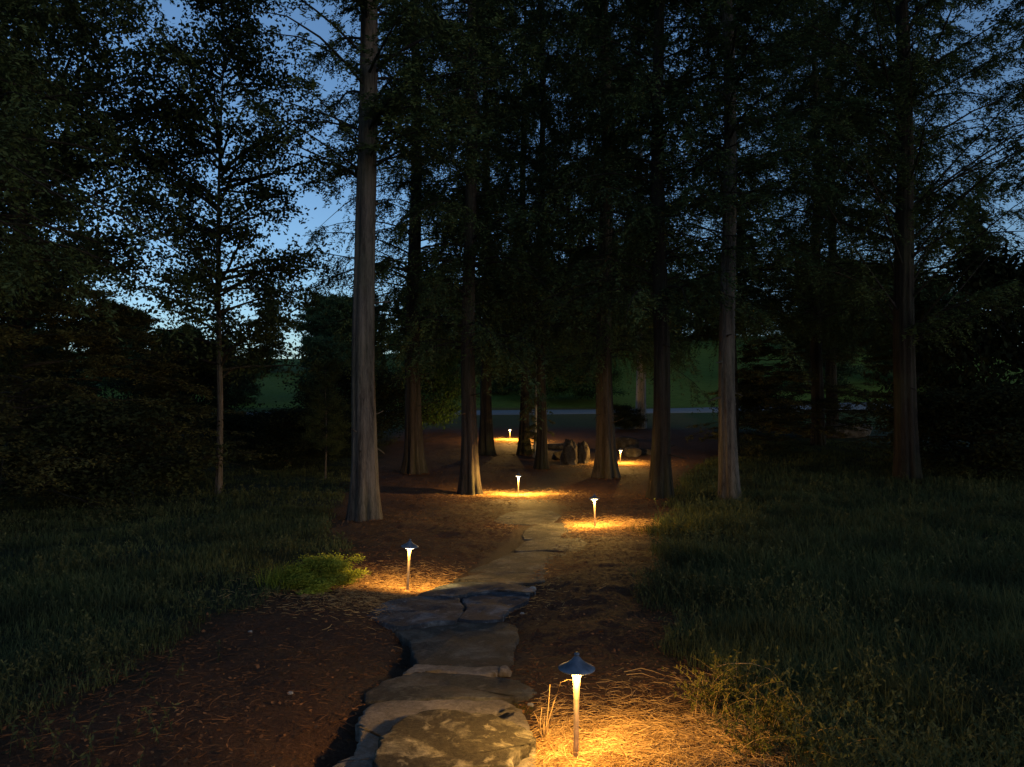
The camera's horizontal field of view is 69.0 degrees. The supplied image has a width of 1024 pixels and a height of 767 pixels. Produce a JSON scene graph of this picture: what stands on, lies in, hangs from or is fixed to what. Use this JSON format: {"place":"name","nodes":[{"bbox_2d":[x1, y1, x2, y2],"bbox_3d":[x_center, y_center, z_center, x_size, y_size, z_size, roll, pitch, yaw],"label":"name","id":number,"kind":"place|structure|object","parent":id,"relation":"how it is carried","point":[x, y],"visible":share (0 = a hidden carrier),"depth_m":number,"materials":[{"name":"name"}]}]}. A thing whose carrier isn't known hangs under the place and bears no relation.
{"place":"outdoors","nodes":[
{"label":"outdoors","id":0,"kind":"place"},
{"bbox_2d":[0,336,1023,766],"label":"ground","id":1,"kind":"structure","parent":0,"point":[442,446],"depth_m":6.38,"materials":[{"name":"soil"}]},
{"bbox_2d":[1,322,76,400],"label":"broadleaf tree","id":2,"kind":"object","parent":1,"relation":"on","point":[45,347],"visible":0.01,"depth_m":51.86,"materials":[{"name":"green plant"}]},
{"bbox_2d":[26,227,72,353],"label":"conifer tree","id":3,"kind":"object","parent":1,"relation":"on","point":[28,323],"depth_m":73.89,"materials":[{"name":"green plant"}]},
{"bbox_2d":[0,54,110,379],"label":"broadleaf tree","id":4,"kind":"object","parent":1,"relation":"on","point":[3,209],"visible":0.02,"depth_m":23.35,"materials":[{"name":"green plant"}]},
{"bbox_2d":[0,29,121,340],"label":"redwood tree","id":5,"kind":"object","parent":1,"relation":"on","point":[106,300],"visible":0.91,"depth_m":10.00,"materials":[{"name":"green plant"}]},
{"bbox_2d":[0,236,169,523],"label":"evergreen shrub","id":6,"kind":"object","parent":1,"relation":"on","point":[10,334],"visible":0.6,"depth_m":13.74,"materials":[{"name":"green plant"}]},
{"bbox_2d":[0,0,222,358],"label":"redwood tree","id":7,"kind":"object","parent":1,"relation":"on","point":[10,9],"visible":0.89,"depth_m":11.92,"materials":[{"name":"green plant"}]},
{"bbox_2d":[73,300,155,385],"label":"broadleaf tree","id":8,"kind":"object","parent":1,"relation":"on","point":[106,382],"visible":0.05,"depth_m":70.57,"materials":[{"name":"green plant"}]},
{"bbox_2d":[0,0,241,486],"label":"broadleaf tree","id":9,"kind":"object","parent":1,"relation":"on","point":[100,55],"visible":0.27,"depth_m":17.67,"materials":[{"name":"green plant"}]},
{"bbox_2d":[0,388,249,507],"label":"shrub","id":10,"kind":"object","parent":1,"relation":"on","point":[98,482],"visible":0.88,"depth_m":14.17,"materials":[{"name":"green plant"}]},
{"bbox_2d":[0,289,267,511],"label":"evergreen shrub","id":11,"kind":"object","parent":1,"relation":"on","point":[117,370],"visible":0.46,"depth_m":15.89,"materials":[{"name":"green plant"}]},
{"bbox_2d":[155,319,205,384],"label":"broadleaf tree","id":12,"kind":"object","parent":1,"relation":"on","point":[182,330],"visible":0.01,"depth_m":69.23,"materials":[{"name":"green plant"}]},
{"bbox_2d":[98,326,267,447],"bbox_3d":[-13.374,0.082,30.043,7.430,5.116,6.184,0,-1,0],"label":"shrub","id":13,"kind":"object","parent":1,"relation":"on","point":[206,380],"visible":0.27,"depth_m":29.35,"materials":[{"name":"green plant"}]},
{"bbox_2d":[114,373,277,480],"bbox_3d":[-9.111,1.140,19.832,4.558,2.919,4.885,-1,-2,37],"label":"evergreen shrub","id":14,"kind":"object","parent":1,"relation":"on","point":[194,409],"visible":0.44,"depth_m":19.79,"materials":[{"name":"green plant"}]},
{"bbox_2d":[72,0,390,493],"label":"broadleaf tree","id":15,"kind":"object","parent":1,"relation":"on","point":[217,348],"visible":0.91,"depth_m":16.48,"materials":[{"name":"green plant"}]},
{"bbox_2d":[223,357,263,403],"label":"broadleaf tree","id":16,"kind":"object","parent":1,"relation":"on","point":[245,392],"visible":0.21,"depth_m":52.56,"materials":[{"name":"green plant"}]},
{"bbox_2d":[242,279,292,372],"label":"conifer tree","id":17,"kind":"object","parent":1,"relation":"on","point":[268,301],"visible":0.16,"depth_m":81.80,"materials":[{"name":"green plant"}]},
{"bbox_2d":[243,562,322,590],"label":"grass tuft","id":18,"kind":"object","parent":1,"relation":"on","point":[276,576],"visible":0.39,"depth_m":7.26,"materials":[{"name":"green plant"}]},
{"bbox_2d":[282,287,342,366],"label":"broadleaf tree","id":19,"kind":"object","parent":1,"relation":"on","point":[311,324],"visible":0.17,"depth_m":82.03,"materials":[{"name":"green plant"}]},
{"bbox_2d":[293,355,350,478],"bbox_3d":[-4.992,0.949,19.977,1.713,3.414,1.904,0,-1,0],"label":"sapling","id":20,"kind":"object","parent":1,"relation":"on","point":[316,397],"visible":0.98,"depth_m":19.86,"materials":[{"name":"green plant"}]},
{"bbox_2d":[293,331,351,398],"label":"broadleaf tree","id":21,"kind":"object","parent":1,"relation":"on","point":[320,343],"visible":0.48,"depth_m":54.93,"materials":[{"name":"green plant"}]},
{"bbox_2d":[279,552,369,595],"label":"leafy plant","id":22,"kind":"object","parent":1,"relation":"on","point":[332,569],"visible":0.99,"depth_m":7.16,"materials":[{"name":"green plant"}]},
{"bbox_2d":[288,398,394,452],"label":"shrub","id":23,"kind":"object","parent":1,"relation":"on","point":[345,412],"visible":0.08,"depth_m":26.93,"materials":[{"name":"green plant"}]},
{"bbox_2d":[342,576,360,584],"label":"grass tuft","id":24,"kind":"object","parent":1,"relation":"on","point":[352,579],"visible":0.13,"depth_m":7.44,"materials":[{"name":"green plant"}]},
{"bbox_2d":[307,290,396,370],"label":"broadleaf tree","id":25,"kind":"object","parent":1,"relation":"on","point":[335,313],"visible":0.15,"depth_m":72.51,"materials":[{"name":"green plant"}]},
{"bbox_2d":[265,361,444,442],"bbox_3d":[-6.473,0.724,31.096,7.220,3.654,5.022,0,-1,0],"label":"shrub","id":26,"kind":"object","parent":1,"relation":"on","point":[386,400],"visible":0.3,"depth_m":30.87,"materials":[{"name":"green plant"}]},
{"bbox_2d":[196,0,555,521],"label":"redwood tree","id":27,"kind":"object","parent":1,"relation":"on","point":[364,502],"visible":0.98,"depth_m":12.63,"materials":[{"name":"green plant"}]},
{"bbox_2d":[291,0,520,474],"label":"redwood tree","id":28,"kind":"object","parent":1,"relation":"on","point":[414,461],"visible":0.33,"depth_m":21.35,"materials":[{"name":"green plant"}]},
{"bbox_2d":[389,267,423,353],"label":"conifer tree","id":29,"kind":"object","parent":1,"relation":"on","point":[405,281],"depth_m":91.58,"materials":[{"name":"green plant"}]},
{"bbox_2d":[401,539,417,590],"bbox_3d":[-1.027,1.877,7.374,0.174,0.679,0.174,3,0,0],"label":"path light","id":30,"kind":"object","parent":1,"relation":"on","point":[409,545],"visible":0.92,"depth_m":7.36,"materials":[{"name":"grey metal"}]},
{"bbox_2d":[367,596,463,632],"bbox_3d":[-0.850,2.060,6.566,0.866,0.183,1.107,0,-1,0],"label":"flagstone","id":31,"kind":"object","parent":1,"relation":"on","point":[413,612],"visible":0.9,"depth_m":6.46,"materials":[{"name":"grey stone"}]},
{"bbox_2d":[381,276,478,373],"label":"broadleaf tree","id":32,"kind":"object","parent":1,"relation":"on","point":[424,315],"visible":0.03,"depth_m":68.63,"materials":[{"name":"green plant"}]},
{"bbox_2d":[385,336,477,429],"bbox_3d":[-3.596,0.021,34.670,3.703,4.595,5.319,-1,-2,31],"label":"shrub","id":33,"kind":"object","parent":1,"relation":"on","point":[440,410],"visible":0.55,"depth_m":34.07,"materials":[{"name":"green plant"}]},
{"bbox_2d":[332,699,536,766],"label":"flagstone","id":34,"kind":"object","parent":1,"relation":"on","point":[375,722],"visible":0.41,"depth_m":4.05,"materials":[{"name":"grey stone"}]},
{"bbox_2d":[372,709,536,766],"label":"flagstone","id":35,"kind":"object","parent":34,"relation":"on","point":[442,738],"visible":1,"depth_m":3.57,"materials":[{"name":"grey stone"}]},
{"bbox_2d":[364,672,536,704],"bbox_3d":[-0.368,1.922,4.599,1.046,0.166,0.568,0,-1,0],"label":"flagstone","id":36,"kind":"object","parent":1,"relation":"on","point":[425,686],"visible":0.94,"depth_m":4.52,"materials":[{"name":"grey stone"}]},
{"bbox_2d":[402,664,498,676],"bbox_3d":[-0.385,1.945,4.928,0.654,0.128,0.257,0,-1,5],"label":"flagstone","id":37,"kind":"object","parent":1,"relation":"on","point":[489,671],"visible":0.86,"depth_m":4.92,"materials":[{"name":"grey stone"}]},
{"bbox_2d":[395,622,518,667],"bbox_3d":[-0.459,2.032,5.660,1.041,0.166,1.304,0,-1,0],"label":"flagstone","id":38,"kind":"object","parent":1,"relation":"on","point":[464,644],"visible":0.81,"depth_m":5.64,"materials":[{"name":"grey stone"}]},
{"bbox_2d":[328,0,588,494],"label":"redwood tree","id":39,"kind":"object","parent":1,"relation":"on","point":[470,210],"visible":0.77,"depth_m":16.74,"materials":[{"name":"green plant"}]},
{"bbox_2d":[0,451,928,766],"bbox_3d":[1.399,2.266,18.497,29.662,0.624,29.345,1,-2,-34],"label":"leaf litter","id":40,"kind":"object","parent":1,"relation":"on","point":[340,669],"visible":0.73,"depth_m":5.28,"materials":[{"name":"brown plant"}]},
{"bbox_2d":[418,582,535,602],"bbox_3d":[-0.338,2.095,7.399,1.152,0.139,0.672,0,-1,0],"label":"flagstone","id":41,"kind":"object","parent":1,"relation":"on","point":[460,590],"visible":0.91,"depth_m":7.34,"materials":[{"name":"grey stone"}]},
{"bbox_2d":[401,0,576,455],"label":"redwood tree","id":42,"kind":"object","parent":1,"relation":"on","point":[486,445],"visible":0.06,"depth_m":26.62,"materials":[{"name":"green plant"}]},
{"bbox_2d":[458,592,529,622],"bbox_3d":[-0.149,2.077,6.797,0.650,0.161,1.159,0,-1,0],"label":"flagstone","id":43,"kind":"object","parent":1,"relation":"on","point":[492,607],"visible":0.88,"depth_m":6.76,"materials":[{"name":"grey stone"}]},
{"bbox_2d":[475,333,520,394],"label":"broadleaf tree","id":44,"kind":"object","parent":1,"relation":"on","point":[493,390],"visible":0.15,"depth_m":56.05,"materials":[{"name":"green plant"}]},
{"bbox_2d":[454,571,544,585],"bbox_3d":[-0.074,2.133,8.051,1.001,0.120,0.566,0,-1,13],"label":"flagstone","id":45,"kind":"object","parent":1,"relation":"on","point":[518,578],"visible":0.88,"depth_m":7.95,"materials":[{"name":"grey stone"}]},
{"bbox_2d":[498,665,511,676],"bbox_3d":[-0.051,1.897,4.902,0.088,0.084,0.095,0,-1,-14],"label":"stone","id":46,"kind":"object","parent":1,"relation":"on","point":[504,670],"visible":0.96,"depth_m":4.87,"materials":[{"name":"grey stone"}]},
{"bbox_2d":[0,436,1023,766],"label":"grass","id":47,"kind":"structure","parent":1,"relation":"on","point":[758,636],"depth_m":7.34,"materials":[{"name":"green plant"}]},
{"bbox_2d":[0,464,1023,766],"bbox_3d":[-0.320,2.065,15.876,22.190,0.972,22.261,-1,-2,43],"label":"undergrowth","id":48,"kind":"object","parent":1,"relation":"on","point":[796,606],"visible":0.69,"depth_m":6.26,"materials":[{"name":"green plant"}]},
{"bbox_2d":[468,551,565,574],"bbox_3d":[0.272,2.170,8.818,1.088,0.145,1.552,-1,-1,22],"label":"flagstone","id":49,"kind":"object","parent":1,"relation":"on","point":[527,562],"visible":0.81,"depth_m":8.77,"materials":[{"name":"grey stone"}]},
{"bbox_2d":[515,472,521,494],"bbox_3d":[0.141,2.317,16.554,0.174,0.679,0.174,1,-2,0],"label":"path light","id":50,"kind":"object","parent":1,"relation":"on","point":[518,475],"visible":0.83,"depth_m":16.54,"materials":[{"name":"grey metal"}]},
{"bbox_2d":[493,510,560,524],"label":"flagstone","id":51,"kind":"object","parent":1,"relation":"on","point":[531,517],"visible":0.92,"depth_m":12.85,"materials":[{"name":"grey stone"}]},
{"bbox_2d":[451,0,615,454],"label":"redwood tree","id":52,"kind":"object","parent":1,"relation":"on","point":[523,426],"visible":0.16,"depth_m":26.68,"materials":[{"name":"green plant"}]},
{"bbox_2d":[515,371,554,457],"bbox_3d":[0.761,0.971,25.945,1.332,3.750,1.243,-1,-2,43],"label":"sapling","id":53,"kind":"object","parent":1,"relation":"on","point":[534,432],"visible":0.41,"depth_m":25.86,"materials":[{"name":"green plant"}]},
{"bbox_2d":[510,699,559,714],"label":"grass tuft","id":54,"kind":"object","parent":1,"relation":"on","point":[531,707],"visible":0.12,"depth_m":4.26,"materials":[{"name":"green plant"}]},
{"bbox_2d":[439,0,653,469],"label":"redwood tree","id":55,"kind":"object","parent":1,"relation":"on","point":[541,461],"visible":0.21,"depth_m":22.71,"materials":[{"name":"green plant"}]},
{"bbox_2d":[522,522,578,540],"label":"flagstone","id":56,"kind":"object","parent":1,"relation":"on","point":[544,530],"visible":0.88,"depth_m":11.30,"materials":[{"name":"grey stone"}]},
{"bbox_2d":[514,537,587,552],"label":"flagstone","id":57,"kind":"object","parent":1,"relation":"on","point":[547,544],"visible":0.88,"depth_m":10.04,"materials":[{"name":"grey stone"}]},
{"bbox_2d":[534,679,569,742],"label":"dry stalks","id":58,"kind":"object","parent":1,"relation":"on","point":[544,733],"visible":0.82,"depth_m":3.76,"materials":[{"name":"beige plant"}]},
{"bbox_2d":[552,450,561,459],"bbox_3d":[1.608,2.450,25.116,0.532,0.397,0.412,0,-1,0],"label":"boulder","id":59,"kind":"object","parent":1,"relation":"on","point":[556,455],"visible":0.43,"depth_m":24.98,"materials":[{"name":"grey stone"}]},
{"bbox_2d":[547,443,577,448],"bbox_3d":[1.973,2.456,29.090,1.626,0.255,0.717,0,-1,0],"label":"boulder","id":60,"kind":"object","parent":1,"relation":"on","point":[555,446],"visible":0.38,"depth_m":28.78,"materials":[{"name":"grey stone"}]},
{"bbox_2d":[560,439,577,464],"bbox_3d":[1.827,2.337,23.903,0.564,1.136,0.490,0,-1,0],"label":"boulder","id":61,"kind":"object","parent":1,"relation":"on","point":[568,455],"visible":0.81,"depth_m":23.74,"materials":[{"name":"grey stone"}]},
{"bbox_2d":[558,652,594,756],"bbox_3d":[0.300,1.601,3.487,0.174,0.679,0.174,1,-2,0],"label":"path light","id":62,"kind":"object","parent":1,"relation":"on","point":[576,666],"visible":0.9,"depth_m":3.48,"materials":[{"name":"grey metal"}]},
{"bbox_2d":[577,440,589,463],"bbox_3d":[2.284,2.312,24.113,0.472,0.974,0.449,0,-1,0],"label":"boulder","id":63,"kind":"object","parent":1,"relation":"on","point":[583,453],"visible":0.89,"depth_m":23.98,"materials":[{"name":"grey stone"}]},
{"bbox_2d":[589,494,599,526],"bbox_3d":[1.300,2.075,11.706,0.174,0.679,0.174,-1,-3,0],"label":"path light","id":64,"kind":"object","parent":1,"relation":"on","point":[594,497],"visible":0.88,"depth_m":11.70,"materials":[{"name":"grey metal"}]},
{"bbox_2d":[557,346,634,402],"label":"shrub","id":65,"kind":"object","parent":1,"relation":"on","point":[583,392],"visible":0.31,"depth_m":50.82,"materials":[{"name":"green plant"}]},
{"bbox_2d":[487,0,717,478],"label":"redwood tree","id":66,"kind":"object","parent":1,"relation":"on","point":[601,358],"visible":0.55,"depth_m":20.42,"materials":[{"name":"green plant"}]},
{"bbox_2d":[189,437,1022,766],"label":"straw","id":67,"kind":"object","parent":1,"relation":"on","point":[627,743],"visible":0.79,"depth_m":3.82,"materials":[{"name":"beige plant"}]},
{"bbox_2d":[664,750,745,763],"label":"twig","id":68,"kind":"object","parent":67,"relation":"on","point":[706,751],"visible":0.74,"depth_m":3.50,"materials":[{"name":"brown wood"}]},
{"bbox_2d":[510,0,713,381],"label":"redwood tree","id":69,"kind":"object","parent":1,"relation":"on","point":[620,61],"visible":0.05,"depth_m":30.89,"materials":[{"name":"green plant"}]},
{"bbox_2d":[595,404,650,430],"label":"shrub","id":70,"kind":"object","parent":1,"relation":"on","point":[622,411],"visible":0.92,"depth_m":35.56,"materials":[{"name":"green plant"}]},
{"bbox_2d":[615,436,638,448],"bbox_3d":[4.428,2.290,28.774,1.025,0.511,0.578,0,-1,0],"label":"boulder","id":71,"kind":"object","parent":1,"relation":"on","point":[622,442],"visible":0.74,"depth_m":28.54,"materials":[{"name":"grey stone"}]},
{"bbox_2d":[623,447,641,456],"bbox_3d":[4.229,2.435,26.168,0.628,0.400,0.496,0,-1,0],"label":"boulder","id":72,"kind":"object","parent":1,"relation":"on","point":[632,452],"visible":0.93,"depth_m":25.98,"materials":[{"name":"grey stone"}]},
{"bbox_2d":[624,668,664,677],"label":"twig","id":73,"kind":"object","parent":1,"relation":"on","point":[640,673],"visible":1,"depth_m":4.62,"materials":[{"name":"brown wood"}]},
{"bbox_2d":[640,448,650,454],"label":"boulder","id":74,"kind":"object","parent":1,"relation":"on","point":[646,451],"visible":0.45,"depth_m":26.77,"materials":[{"name":"grey stone"}]},
{"bbox_2d":[590,23,709,428],"bbox_3d":[6.434,-8.469,37.067,6.999,21.897,6.847,0,-1,0],"label":"tree","id":75,"kind":"object","parent":1,"relation":"on","point":[641,400],"visible":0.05,"depth_m":36.62,"materials":[{"name":"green plant"}]},
{"bbox_2d":[498,0,826,498],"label":"redwood tree","id":76,"kind":"object","parent":1,"relation":"on","point":[654,238],"visible":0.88,"depth_m":15.56,"materials":[{"name":"green plant"}]},
{"bbox_2d":[603,521,725,534],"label":"grass tuft","id":77,"kind":"object","parent":1,"relation":"on","point":[657,526],"visible":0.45,"depth_m":11.01,"materials":[{"name":"green plant"}]},
{"bbox_2d":[646,269,703,343],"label":"broadleaf tree","id":78,"kind":"object","parent":1,"relation":"on","point":[675,308],"visible":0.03,"depth_m":85.73,"materials":[{"name":"green plant"}]},
{"bbox_2d":[662,652,765,722],"bbox_3d":[1.099,1.634,4.013,0.555,0.272,0.417,0,-1,0],"label":"weed plant","id":79,"kind":"object","parent":1,"relation":"on","point":[709,690],"visible":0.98,"depth_m":3.95,"materials":[{"name":"green plant"}]},
{"bbox_2d":[567,0,898,501],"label":"redwood tree","id":80,"kind":"object","parent":1,"relation":"on","point":[729,486],"visible":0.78,"depth_m":15.15,"materials":[{"name":"green plant"}]},
{"bbox_2d":[691,648,783,708],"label":"weed plant","id":81,"kind":"object","parent":1,"relation":"on","point":[736,696],"visible":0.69,"depth_m":4.12,"materials":[{"name":"green plant"}]},
{"bbox_2d":[617,0,870,455],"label":"redwood tree","id":82,"kind":"object","parent":1,"relation":"on","point":[776,308],"visible":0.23,"depth_m":25.69,"materials":[{"name":"green plant"}]},
{"bbox_2d":[711,663,783,687],"bbox_3d":[1.343,1.686,4.223,0.432,0.203,0.006,0,-1,0],"label":"dry grass blade","id":83,"kind":"object","parent":1,"relation":"on","point":[745,663],"visible":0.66,"depth_m":4.22,"materials":[{"name":"beige plant"}]},
{"bbox_2d":[736,215,770,337],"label":"conifer tree","id":84,"kind":"object","parent":1,"relation":"on","point":[751,280],"visible":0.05,"depth_m":95.51,"materials":[{"name":"green plant"}]},
{"bbox_2d":[697,697,817,766],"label":"weed plant","id":85,"kind":"object","parent":1,"relation":"on","point":[762,745],"visible":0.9,"depth_m":3.47,"materials":[{"name":"green plant"}]},
{"bbox_2d":[709,374,810,431],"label":"shrub","id":86,"kind":"object","parent":1,"relation":"on","point":[749,405],"visible":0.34,"depth_m":33.89,"materials":[{"name":"green plant"}]},
{"bbox_2d":[683,334,862,456],"bbox_3d":[9.131,0.415,26.979,6.218,4.465,5.802,-1,-2,34],"label":"evergreen shrub","id":87,"kind":"object","parent":1,"relation":"on","point":[757,371],"visible":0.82,"depth_m":26.53,"materials":[{"name":"green plant"}]},
{"bbox_2d":[731,683,826,736],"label":"weed plant","id":88,"kind":"object","parent":1,"relation":"on","point":[784,707],"visible":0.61,"depth_m":3.71,"materials":[{"name":"green plant"}]},
{"bbox_2d":[735,683,881,760],"bbox_3d":[1.417,1.611,3.484,0.494,0.235,0.586,1,-2,-36],"label":"weed plant","id":89,"kind":"object","parent":1,"relation":"on","point":[809,717],"visible":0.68,"depth_m":3.49,"materials":[{"name":"green plant"}]},
{"bbox_2d":[739,306,889,436],"bbox_3d":[12.956,-0.494,31.823,6.969,5.842,7.084,0,-1,0],"label":"evergreen shrub","id":90,"kind":"object","parent":1,"relation":"on","point":[827,386],"visible":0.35,"depth_m":31.52,"materials":[{"name":"green plant"}]},
{"bbox_2d":[705,0,939,445],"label":"redwood tree","id":91,"kind":"object","parent":1,"relation":"on","point":[817,388],"visible":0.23,"depth_m":29.78,"materials":[{"name":"green plant"}]},
{"bbox_2d":[785,250,873,354],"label":"broadleaf tree","id":92,"kind":"object","parent":1,"relation":"on","point":[838,285],"visible":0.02,"depth_m":74.56,"materials":[{"name":"green plant"}]},
{"bbox_2d":[801,423,872,437],"bbox_3d":[14.447,2.136,33.084,3.005,0.804,1.200,0,-1,0],"label":"boulder","id":93,"kind":"object","parent":1,"relation":"on","point":[858,434],"visible":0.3,"depth_m":32.57,"materials":[{"name":"grey stone"}]},
{"bbox_2d":[739,0,955,424],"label":"redwood tree","id":94,"kind":"object","parent":1,"relation":"on","point":[829,371],"visible":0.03,"depth_m":32.82,"materials":[{"name":"green plant"}]},
{"bbox_2d":[717,0,1023,481],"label":"redwood tree","id":95,"kind":"object","parent":1,"relation":"on","point":[907,69],"visible":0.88,"depth_m":19.32,"materials":[{"name":"green plant"}]},
{"bbox_2d":[772,0,1023,385],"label":"redwood tree","id":96,"kind":"object","parent":1,"relation":"on","point":[885,271],"visible":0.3,"depth_m":24.70,"materials":[{"name":"green plant"}]},
{"bbox_2d":[848,376,1023,477],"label":"shrub","id":97,"kind":"object","parent":1,"relation":"on","point":[966,407],"visible":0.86,"depth_m":19.65,"materials":[{"name":"green plant"}]},
{"bbox_2d":[863,231,1023,473],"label":"evergreen shrub","id":98,"kind":"object","parent":1,"relation":"on","point":[997,346],"visible":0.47,"depth_m":22.12,"materials":[{"name":"green plant"}]},
{"bbox_2d":[943,209,1007,340],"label":"conifer tree","id":99,"kind":"object","parent":1,"relation":"on","point":[972,226],"visible":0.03,"depth_m":80.09,"materials":[{"name":"green plant"}]},
{"bbox_2d":[936,0,1023,210],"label":"redwood tree","id":100,"kind":"object","parent":1,"relation":"on","point":[1009,86],"visible":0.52,"depth_m":21.77,"materials":[{"name":"green plant"}]},
{"bbox_2d":[957,0,1023,248],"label":"redwood tree","id":101,"kind":"object","parent":1,"relation":"on","point":[1003,14],"visible":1,"depth_m":11.12,"materials":[{"name":"green plant"}]},
{"bbox_2d":[0,0,1023,358],"label":"sky","id":102,"kind":"structure","parent":0,"point":[316,218],"materials":[{"name":"blue"}]},
{"bbox_2d":[174,402,892,417],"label":"road","id":103,"kind":"structure","parent":0,"point":[593,411],"depth_m":46.89,"materials":[{"name":"grey asphalt"}]}
]}

